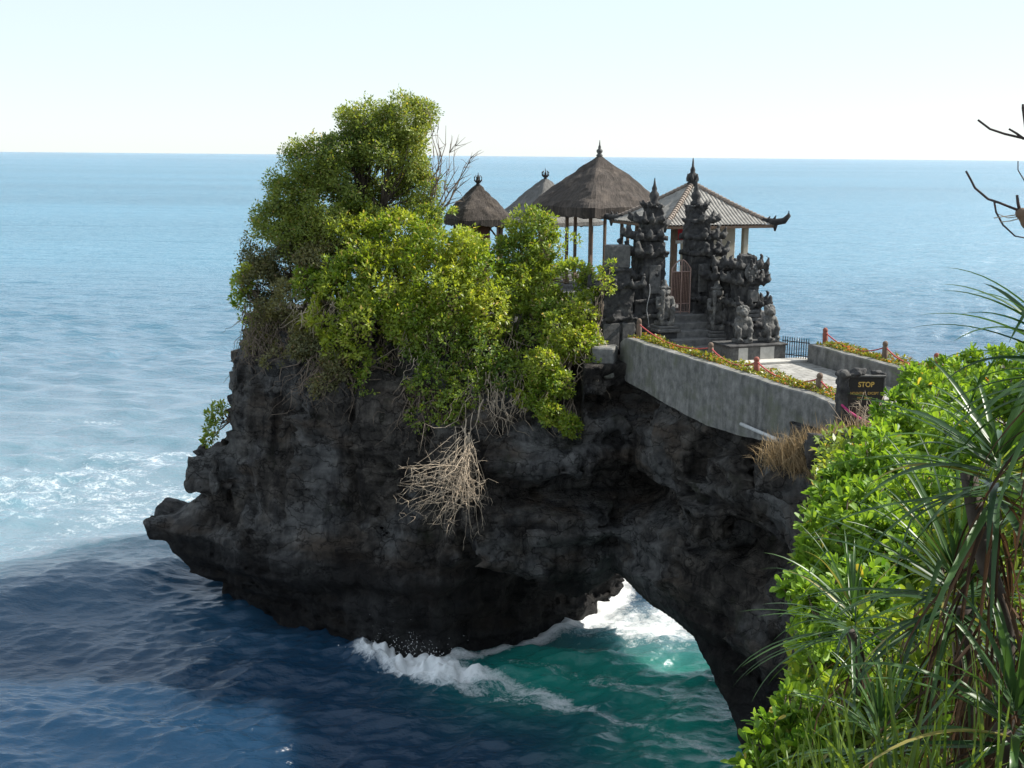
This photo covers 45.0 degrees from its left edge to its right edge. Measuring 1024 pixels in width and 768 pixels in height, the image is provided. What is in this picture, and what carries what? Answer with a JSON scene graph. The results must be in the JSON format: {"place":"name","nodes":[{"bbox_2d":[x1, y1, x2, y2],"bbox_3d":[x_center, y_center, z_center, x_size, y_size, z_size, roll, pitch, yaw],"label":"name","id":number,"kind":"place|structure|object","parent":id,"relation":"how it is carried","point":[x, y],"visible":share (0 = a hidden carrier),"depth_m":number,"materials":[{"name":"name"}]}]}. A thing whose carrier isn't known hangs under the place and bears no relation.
{"place":"outdoors","nodes":[
{"label":"outdoors","id":0,"kind":"place"},
{"bbox_2d":[0,152,1023,767],"bbox_3d":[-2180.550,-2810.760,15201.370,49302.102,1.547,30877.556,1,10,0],"label":"sea","id":1,"kind":"structure","parent":0,"point":[126,640],"depth_m":64.50,"materials":[{"name":"liquid"}]},
{"bbox_2d":[338,632,465,663],"bbox_3d":[-3.496,7.745,39.392,4.445,1.900,1.669,4,11,21],"label":"sea spray","id":2,"kind":"object","parent":1,"relation":"on","point":[413,648],"visible":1,"depth_m":39.34,"materials":[{"name":"white liquid"}]},
{"bbox_2d":[143,276,840,761],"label":"rock headland","id":3,"kind":"structure","parent":1,"relation":"in","point":[295,516],"depth_m":39.88,"materials":[{"name":"grey stone"}]},
{"bbox_2d":[198,399,230,448],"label":"leafy tuft","id":4,"kind":"object","parent":3,"relation":"on","point":[210,423],"visible":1,"depth_m":43.91,"materials":[{"name":"green plant"}]},
{"bbox_2d":[226,261,258,327],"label":"leafy tuft","id":5,"kind":"object","parent":3,"relation":"on","point":[234,303],"visible":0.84,"depth_m":43.25,"materials":[{"name":"green plant"}]},
{"bbox_2d":[224,300,331,381],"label":"root tangle","id":6,"kind":"object","parent":3,"relation":"attached to","point":[249,334],"visible":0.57,"depth_m":42.51,"materials":[{"name":"plant"}]},
{"bbox_2d":[234,224,358,399],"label":"windswept shrub","id":7,"kind":"object","parent":3,"relation":"on","point":[267,267],"visible":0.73,"depth_m":42.40,"materials":[{"name":"green plant"}]},
{"bbox_2d":[247,338,405,423],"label":"root tangle","id":8,"kind":"object","parent":3,"relation":"attached to","point":[320,372],"visible":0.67,"depth_m":40.93,"materials":[{"name":"brown plant"}]},
{"bbox_2d":[244,87,447,305],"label":"windswept tree","id":9,"kind":"object","parent":3,"relation":"on","point":[330,166],"visible":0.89,"depth_m":42.75,"materials":[{"name":"green plant"}]},
{"bbox_2d":[419,102,483,219],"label":"leafless shrub","id":10,"kind":"object","parent":9,"relation":"attached to","point":[445,181],"visible":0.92,"depth_m":42.90,"materials":[{"name":"plant"}]},
{"bbox_2d":[288,195,434,372],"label":"broadleaf shrub","id":11,"kind":"object","parent":3,"relation":"on","point":[378,257],"visible":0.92,"depth_m":41.11,"materials":[{"name":"green plant"}]},
{"bbox_2d":[281,288,361,339],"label":"root tangle","id":12,"kind":"object","parent":11,"relation":"attached to","point":[301,313],"visible":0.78,"depth_m":40.98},
{"bbox_2d":[409,179,458,239],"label":"pale shrub","id":13,"kind":"object","parent":3,"relation":"on","point":[427,216],"visible":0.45,"depth_m":42.56,"materials":[{"name":"green plant"}]},
{"bbox_2d":[373,381,507,455],"bbox_3d":[-2.191,1.269,39.460,4.511,2.573,2.003,1,10,0],"label":"root tangle","id":14,"kind":"object","parent":3,"relation":"attached to","point":[417,403],"visible":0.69,"depth_m":39.51,"materials":[{"name":"brown plant"}]},
{"bbox_2d":[377,205,513,352],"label":"broadleaf shrub","id":15,"kind":"object","parent":3,"relation":"on","point":[450,275],"visible":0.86,"depth_m":40.54,"materials":[{"name":"green plant"}]},
{"bbox_2d":[396,413,497,547],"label":"dead bush","id":16,"kind":"object","parent":3,"relation":"on","point":[465,457],"visible":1,"depth_m":37.80,"materials":[{"name":"beige plant"}]},
{"bbox_2d":[348,303,555,434],"bbox_3d":[-1.999,-0.531,40.173,6.909,4.149,3.480,1,10,0],"label":"hanging shrub","id":17,"kind":"object","parent":3,"relation":"on","point":[509,360],"visible":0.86,"depth_m":39.73,"materials":[{"name":"green plant"}]},
{"bbox_2d":[376,320,526,387],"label":"root tangle","id":18,"kind":"object","parent":17,"relation":"attached to","point":[455,348],"visible":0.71,"depth_m":40.05,"materials":[{"name":"plant"}]},
{"bbox_2d":[444,174,512,308],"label":"pavilion","id":19,"kind":"structure","parent":3,"relation":"on","point":[483,209],"depth_m":44.96,"materials":[{"name":"brown plant"}]},
{"bbox_2d":[419,365,560,452],"bbox_3d":[-0.631,0.823,38.946,4.518,2.621,1.782,1,10,0],"label":"root tangle","id":20,"kind":"object","parent":3,"relation":"hanging from","point":[503,406],"visible":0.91,"depth_m":39.15,"materials":[{"name":"brown plant"}]},
{"bbox_2d":[486,202,599,336],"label":"broadleaf shrub","id":21,"kind":"object","parent":3,"relation":"on","point":[533,270],"visible":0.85,"depth_m":41.22,"materials":[{"name":"green plant"}]},
{"bbox_2d":[493,168,602,278],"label":"pavilion","id":22,"kind":"structure","parent":3,"relation":"on","point":[532,194],"depth_m":52.94,"materials":[{"name":"brown"}]},
{"bbox_2d":[511,298,608,440],"bbox_3d":[1.698,-0.520,39.342,2.570,4.305,3.232,8,13,36],"label":"hanging shrub","id":23,"kind":"object","parent":3,"relation":"on","point":[554,375],"visible":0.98,"depth_m":38.95,"materials":[{"name":"green plant"}]},
{"bbox_2d":[529,323,609,395],"bbox_3d":[1.772,-0.767,39.224,2.757,2.405,1.156,1,10,4],"label":"root tangle","id":24,"kind":"object","parent":3,"relation":"hanging from","point":[574,351],"visible":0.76,"depth_m":39.25,"materials":[{"name":"brown plant"}]},
{"bbox_2d":[592,344,617,378],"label":"corner block","id":25,"kind":"structure","parent":3,"relation":"on","point":[608,354],"depth_m":38.97,"materials":[{"name":"concrete"}]},
{"bbox_2d":[620,338,846,442],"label":"retaining wall","id":26,"kind":"structure","parent":3,"relation":"on","point":[716,395],"depth_m":33.75,"materials":[{"name":"concrete"}]},
{"bbox_2d":[739,422,778,441],"bbox_3d":[6.331,1.224,31.689,0.100,0.113,1.986,-3,11,-17],"label":"drain pipe","id":27,"kind":"object","parent":26,"relation":"attached to","point":[754,429],"visible":0.89,"depth_m":31.68,"materials":[{"name":"grey plastic"}]},
{"bbox_2d":[755,457,819,540],"bbox_3d":[7.140,2.899,28.467,2.830,2.485,2.080,7,12,33],"label":"rock ledge","id":28,"kind":"object","parent":3,"relation":"on","point":[786,490],"visible":0.23,"depth_m":27.89,"materials":[{"name":"grey stone"}]},
{"bbox_2d":[749,410,868,483],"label":"dry grass clump","id":29,"kind":"object","parent":28,"relation":"on","point":[781,454],"visible":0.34,"depth_m":28.17,"materials":[{"name":"brown plant"}]},
{"bbox_2d":[828,393,895,427],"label":"dry weed","id":30,"kind":"object","parent":3,"relation":"on","point":[864,416],"visible":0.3,"depth_m":27.86,"materials":[{"name":"brown plant"}]},
{"bbox_2d":[0,0,1023,160],"label":"sky","id":31,"kind":"structure","parent":0,"point":[761,79],"materials":[{"name":"white"}]},
{"bbox_2d":[474,280,764,352],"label":"terrace","id":32,"kind":"structure","parent":0,"point":[569,290],"depth_m":43.16,"materials":[{"name":"stone"}]},
{"bbox_2d":[532,140,649,291],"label":"pavilion","id":33,"kind":"structure","parent":32,"relation":"on","point":[599,186],"depth_m":48.36,"materials":[{"name":"brown plant"}]},
{"bbox_2d":[581,244,646,351],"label":"carved wall","id":34,"kind":"structure","parent":32,"relation":"on","point":[618,323],"depth_m":40.29,"materials":[{"name":"black stone"}]},
{"bbox_2d":[590,257,617,329],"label":"leafy sprig","id":35,"kind":"object","parent":34,"relation":"attached to","point":[604,282],"visible":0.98,"depth_m":39.59,"materials":[{"name":"green plant"}]},
{"bbox_2d":[617,178,669,336],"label":"split gate","id":36,"kind":"structure","parent":32,"relation":"on","point":[649,253],"depth_m":40.69,"materials":[{"name":"black stone"}]},
{"bbox_2d":[604,158,790,295],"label":"pavilion","id":37,"kind":"structure","parent":32,"relation":"on","point":[732,213],"depth_m":44.88,"materials":[{"name":"ceramic"}]},
{"bbox_2d":[676,178,730,313],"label":"split gate","id":38,"kind":"structure","parent":32,"relation":"on","point":[697,235],"depth_m":41.28,"materials":[{"name":"black stone"}]},
{"bbox_2d":[696,253,768,320],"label":"carved wall","id":39,"kind":"structure","parent":32,"relation":"on","point":[710,277],"depth_m":40.98,"materials":[{"name":"black stone"}]},
{"bbox_2d":[629,337,894,426],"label":"planting soil","id":40,"kind":"structure","parent":0,"point":[760,373],"depth_m":34.97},
{"bbox_2d":[636,318,641,336],"bbox_3d":[4.060,-1.713,39.472,0.173,0.760,0.166,0,10,0],"label":"rope post","id":41,"kind":"object","parent":40,"relation":"on","point":[639,329],"visible":0.79,"depth_m":39.41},
{"bbox_2d":[707,342,713,359],"bbox_3d":[5.676,-0.870,35.316,0.166,0.640,0.170,0,10,0],"label":"rope post","id":42,"kind":"object","parent":40,"relation":"on","point":[710,346],"visible":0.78,"depth_m":35.23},
{"bbox_2d":[628,332,835,399],"bbox_3d":[6.099,-0.603,34.304,0.880,0.372,11.822,-4,11,-21],"label":"ground cover","id":43,"kind":"object","parent":40,"relation":"on","point":[784,379],"visible":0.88,"depth_m":33.65,"materials":[{"name":"green plant"}]},
{"bbox_2d":[753,357,759,370],"bbox_3d":[6.551,-0.430,33.086,0.165,0.600,0.165,-2,7,0],"label":"rope post","id":44,"kind":"object","parent":40,"relation":"on","point":[756,364],"visible":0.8,"depth_m":33.01,"materials":[{"name":"pink stone"}]},
{"bbox_2d":[815,373,822,392],"bbox_3d":[7.573,0.037,30.495,0.168,0.640,0.172,2,13,0],"label":"rope post","id":45,"kind":"object","parent":40,"relation":"on","point":[819,379],"visible":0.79,"depth_m":30.41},
{"bbox_2d":[640,325,834,394],"bbox_3d":[6.146,-0.682,34.164,0.170,0.489,11.595,-4,11,-21],"label":"red rope","id":46,"kind":"object","parent":45,"relation":"attached to","point":[728,361],"visible":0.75,"depth_m":34.42,"materials":[{"name":"red fabric"}]},
{"bbox_2d":[822,328,827,344],"bbox_3d":[9.711,-1.407,38.305,0.167,0.680,0.174,-1,7,0],"label":"rope post","id":47,"kind":"object","parent":40,"relation":"on","point":[825,336],"visible":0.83,"depth_m":38.23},
{"bbox_2d":[827,333,922,364],"bbox_3d":[11.033,-0.700,34.526,0.048,0.415,8.113,-3,11,-19],"label":"red rope","id":48,"kind":"object","parent":47,"relation":"attached to","point":[872,350],"visible":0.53,"depth_m":35.87,"materials":[{"name":"red fabric"}]},
{"bbox_2d":[833,368,886,426],"bbox_3d":[8.105,0.309,28.638,1.335,1.402,0.538,0,10,-2],"label":"stop sign","id":49,"kind":"object","parent":40,"relation":"on","point":[857,381],"visible":0.74,"depth_m":28.50,"materials":[{"name":"black stone"}]},
{"bbox_2d":[841,404,869,422],"bbox_3d":[7.987,0.721,28.201,1.063,0.409,0.156,8,13,35],"label":"entrance rope","id":50,"kind":"object","parent":49,"relation":"attached to","point":[847,409],"visible":0.49,"depth_m":28.34,"materials":[{"name":"pink fabric"}]},
{"bbox_2d":[882,341,887,361],"bbox_3d":[10.698,-0.883,35.458,0.166,0.700,0.160,0,9,0],"label":"rope post","id":51,"kind":"object","parent":40,"relation":"on","point":[885,351],"visible":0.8,"depth_m":35.39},
{"bbox_2d":[816,340,1011,394],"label":"ground cover","id":52,"kind":"object","parent":40,"relation":"on","point":[852,348],"visible":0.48,"depth_m":36.21,"materials":[{"name":"green plant"}]},
{"bbox_2d":[745,362,1006,425],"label":"path","id":53,"kind":"structure","parent":0,"point":[805,371],"depth_m":36.66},
{"bbox_2d":[647,324,680,339],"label":"pedestal","id":54,"kind":"object","parent":53,"relation":"on","point":[666,331],"visible":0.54,"depth_m":40.02,"materials":[{"name":"black stone"}]},
{"bbox_2d":[654,279,675,325],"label":"guardian statue","id":55,"kind":"object","parent":54,"relation":"on","point":[665,301],"visible":1,"depth_m":40.02,"materials":[{"name":"grey stone"}]},
{"bbox_2d":[668,312,725,351],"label":"stone steps","id":56,"kind":"structure","parent":53,"relation":"on","point":[694,330],"depth_m":40.45,"materials":[{"name":"grey stone"}]},
{"bbox_2d":[670,259,690,313],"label":"iron gate","id":57,"kind":"structure","parent":56,"relation":"on","point":[680,290],"depth_m":41.12,"materials":[{"name":"brown metal"}]},
{"bbox_2d":[706,330,725,337],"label":"pedestal","id":58,"kind":"object","parent":53,"relation":"on","point":[712,334],"visible":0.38,"depth_m":40.40,"materials":[{"name":"grey stone"}]},
{"bbox_2d":[706,280,727,330],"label":"guardian statue","id":59,"kind":"object","parent":58,"relation":"on","point":[718,315],"visible":0.98,"depth_m":40.45,"materials":[{"name":"grey stone"}]},
{"bbox_2d":[719,254,772,339],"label":"carved pier","id":60,"kind":"structure","parent":53,"relation":"on","point":[746,280],"depth_m":39.76,"materials":[{"name":"black stone"}]},
{"bbox_2d":[711,339,806,364],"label":"statue plinth","id":61,"kind":"structure","parent":53,"relation":"on","point":[770,353],"depth_m":38.27,"materials":[{"name":"grey stone"}]},
{"bbox_2d":[731,305,753,343],"bbox_3d":[7.191,-1.861,38.437,0.683,1.197,0.602,-2,11,-15],"label":"guardian statue","id":62,"kind":"object","parent":61,"relation":"on","point":[743,325],"visible":1,"depth_m":38.34,"materials":[{"name":"grey stone"}]},
{"bbox_2d":[758,304,779,342],"bbox_3d":[8.104,-1.915,38.773,0.683,1.197,0.602,-7,13,-34],"label":"guardian statue","id":63,"kind":"object","parent":61,"relation":"on","point":[770,331],"visible":1,"depth_m":38.67,"materials":[{"name":"grey stone"}]},
{"bbox_2d":[782,336,809,358],"bbox_3d":[8.872,-1.115,38.661,0.930,0.740,0.038,9,13,37],"label":"picket fence","id":64,"kind":"object","parent":53,"relation":"on","point":[799,342],"visible":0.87,"depth_m":38.63,"materials":[{"name":"metal"}]},
{"bbox_2d":[807,344,1003,419],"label":"parapet wall","id":65,"kind":"structure","parent":53,"relation":"on","point":[831,358],"depth_m":36.26,"materials":[{"name":"concrete"}]},
{"bbox_2d":[831,362,1021,767],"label":"hillside","id":66,"kind":"structure","parent":0,"point":[851,435],"depth_m":23.90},
{"bbox_2d":[720,677,864,767],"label":"beach shrub","id":67,"kind":"object","parent":66,"relation":"on","point":[790,717],"visible":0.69,"depth_m":10.23,"materials":[{"name":"green plant"}]},
{"bbox_2d":[730,686,891,767],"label":"grass tuft","id":68,"kind":"object","parent":66,"relation":"on","point":[797,760],"visible":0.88,"depth_m":7.39,"materials":[{"name":"green plant"}]},
{"bbox_2d":[732,521,939,764],"bbox_3d":[2.563,2.269,9.822,1.688,2.440,1.768,8,13,37],"label":"screw pine","id":69,"kind":"object","parent":66,"relation":"on","point":[854,580],"visible":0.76,"depth_m":9.79,"materials":[{"name":"green plant"}]},
{"bbox_2d":[769,552,907,709],"bbox_3d":[3.213,2.401,11.899,1.356,1.426,1.694,1,10,0],"label":"beach shrub","id":70,"kind":"object","parent":66,"relation":"on","point":[799,586],"visible":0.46,"depth_m":11.86,"materials":[{"name":"green plant"}]},
{"bbox_2d":[788,475,922,609],"bbox_3d":[3.678,1.960,13.151,1.385,1.860,1.520,1,10,0],"label":"beach shrub","id":71,"kind":"object","parent":66,"relation":"on","point":[844,505],"visible":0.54,"depth_m":13.10,"materials":[{"name":"green plant"}]},
{"bbox_2d":[782,634,928,767],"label":"grass tuft","id":72,"kind":"object","parent":66,"relation":"on","point":[842,763],"visible":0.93,"depth_m":6.47,"materials":[{"name":"green plant"}]},
{"bbox_2d":[797,419,934,552],"bbox_3d":[4.519,1.528,15.112,1.504,2.001,2.153,9,13,38],"label":"beach shrub","id":73,"kind":"object","parent":66,"relation":"on","point":[842,474],"visible":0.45,"depth_m":15.04,"materials":[{"name":"green plant"}]},
{"bbox_2d":[767,630,978,767],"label":"screw pine","id":74,"kind":"object","parent":66,"relation":"on","point":[880,701],"visible":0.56,"depth_m":7.91,"materials":[{"name":"green plant"}]},
{"bbox_2d":[767,413,1002,767],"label":"undergrowth","id":75,"kind":"object","parent":66,"relation":"on","point":[827,454],"visible":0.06,"depth_m":13.21,"materials":[{"name":"green plant"}]},
{"bbox_2d":[807,581,977,765],"bbox_3d":[3.184,2.577,10.190,1.469,1.700,2.009,1,10,0],"label":"beach shrub","id":76,"kind":"object","parent":66,"relation":"on","point":[916,656],"visible":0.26,"depth_m":10.12,"materials":[{"name":"green plant"}]},
{"bbox_2d":[794,436,1023,767],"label":"screw pine","id":77,"kind":"object","parent":66,"relation":"on","point":[945,552],"visible":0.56,"depth_m":7.41,"materials":[{"name":"green plant"}]},
{"bbox_2d":[806,356,1023,767],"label":"screw pine","id":78,"kind":"object","parent":66,"relation":"on","point":[976,544],"visible":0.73,"depth_m":6.82,"materials":[{"name":"green plant"}]},
{"bbox_2d":[867,361,972,458],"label":"beach shrub","id":79,"kind":"object","parent":66,"relation":"on","point":[911,397],"visible":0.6,"depth_m":20.34,"materials":[{"name":"green plant"}]},
{"bbox_2d":[831,576,1023,767],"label":"screw pine","id":80,"kind":"object","parent":66,"relation":"on","point":[1015,686],"visible":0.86,"depth_m":6.44,"materials":[{"name":"green plant"}]},
{"bbox_2d":[867,455,1016,615],"bbox_3d":[4.606,1.841,13.439,1.698,1.984,2.021,-3,11,-16],"label":"beach shrub","id":81,"kind":"object","parent":66,"relation":"on","point":[946,483],"visible":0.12,"depth_m":13.61,"materials":[{"name":"green plant"}]},
{"bbox_2d":[864,630,1023,767],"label":"grass tuft","id":82,"kind":"object","parent":66,"relation":"on","point":[936,753],"visible":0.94,"depth_m":6.31,"materials":[{"name":"green plant"}]},
{"bbox_2d":[901,449,1023,690],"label":"beach shrub","id":83,"kind":"object","parent":66,"relation":"on","point":[1008,527],"visible":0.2,"depth_m":8.85,"materials":[{"name":"green plant"}]},
{"bbox_2d":[903,339,1023,396],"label":"beach shrub","id":84,"kind":"object","parent":66,"relation":"on","point":[977,370],"visible":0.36,"depth_m":25.15,"materials":[{"name":"green plant"}]},
{"bbox_2d":[904,592,1023,767],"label":"beach shrub","id":85,"kind":"object","parent":66,"relation":"on","point":[925,648],"visible":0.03,"depth_m":8.61,"materials":[{"name":"green plant"}]},
{"bbox_2d":[905,362,1023,486],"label":"beach shrub","id":86,"kind":"object","parent":66,"relation":"on","point":[932,448],"visible":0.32,"depth_m":16.42,"materials":[{"name":"green plant"}]},
{"bbox_2d":[908,267,1023,765],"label":"screw pine","id":87,"kind":"object","parent":66,"relation":"on","point":[1013,459],"visible":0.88,"depth_m":6.37,"materials":[{"name":"green plant"}]},
{"bbox_2d":[965,104,1023,237],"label":"bare tree","id":88,"kind":"object","parent":66,"relation":"on","point":[1019,212],"visible":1,"depth_m":5.33,"materials":[{"name":"brown plant"}]}
]}

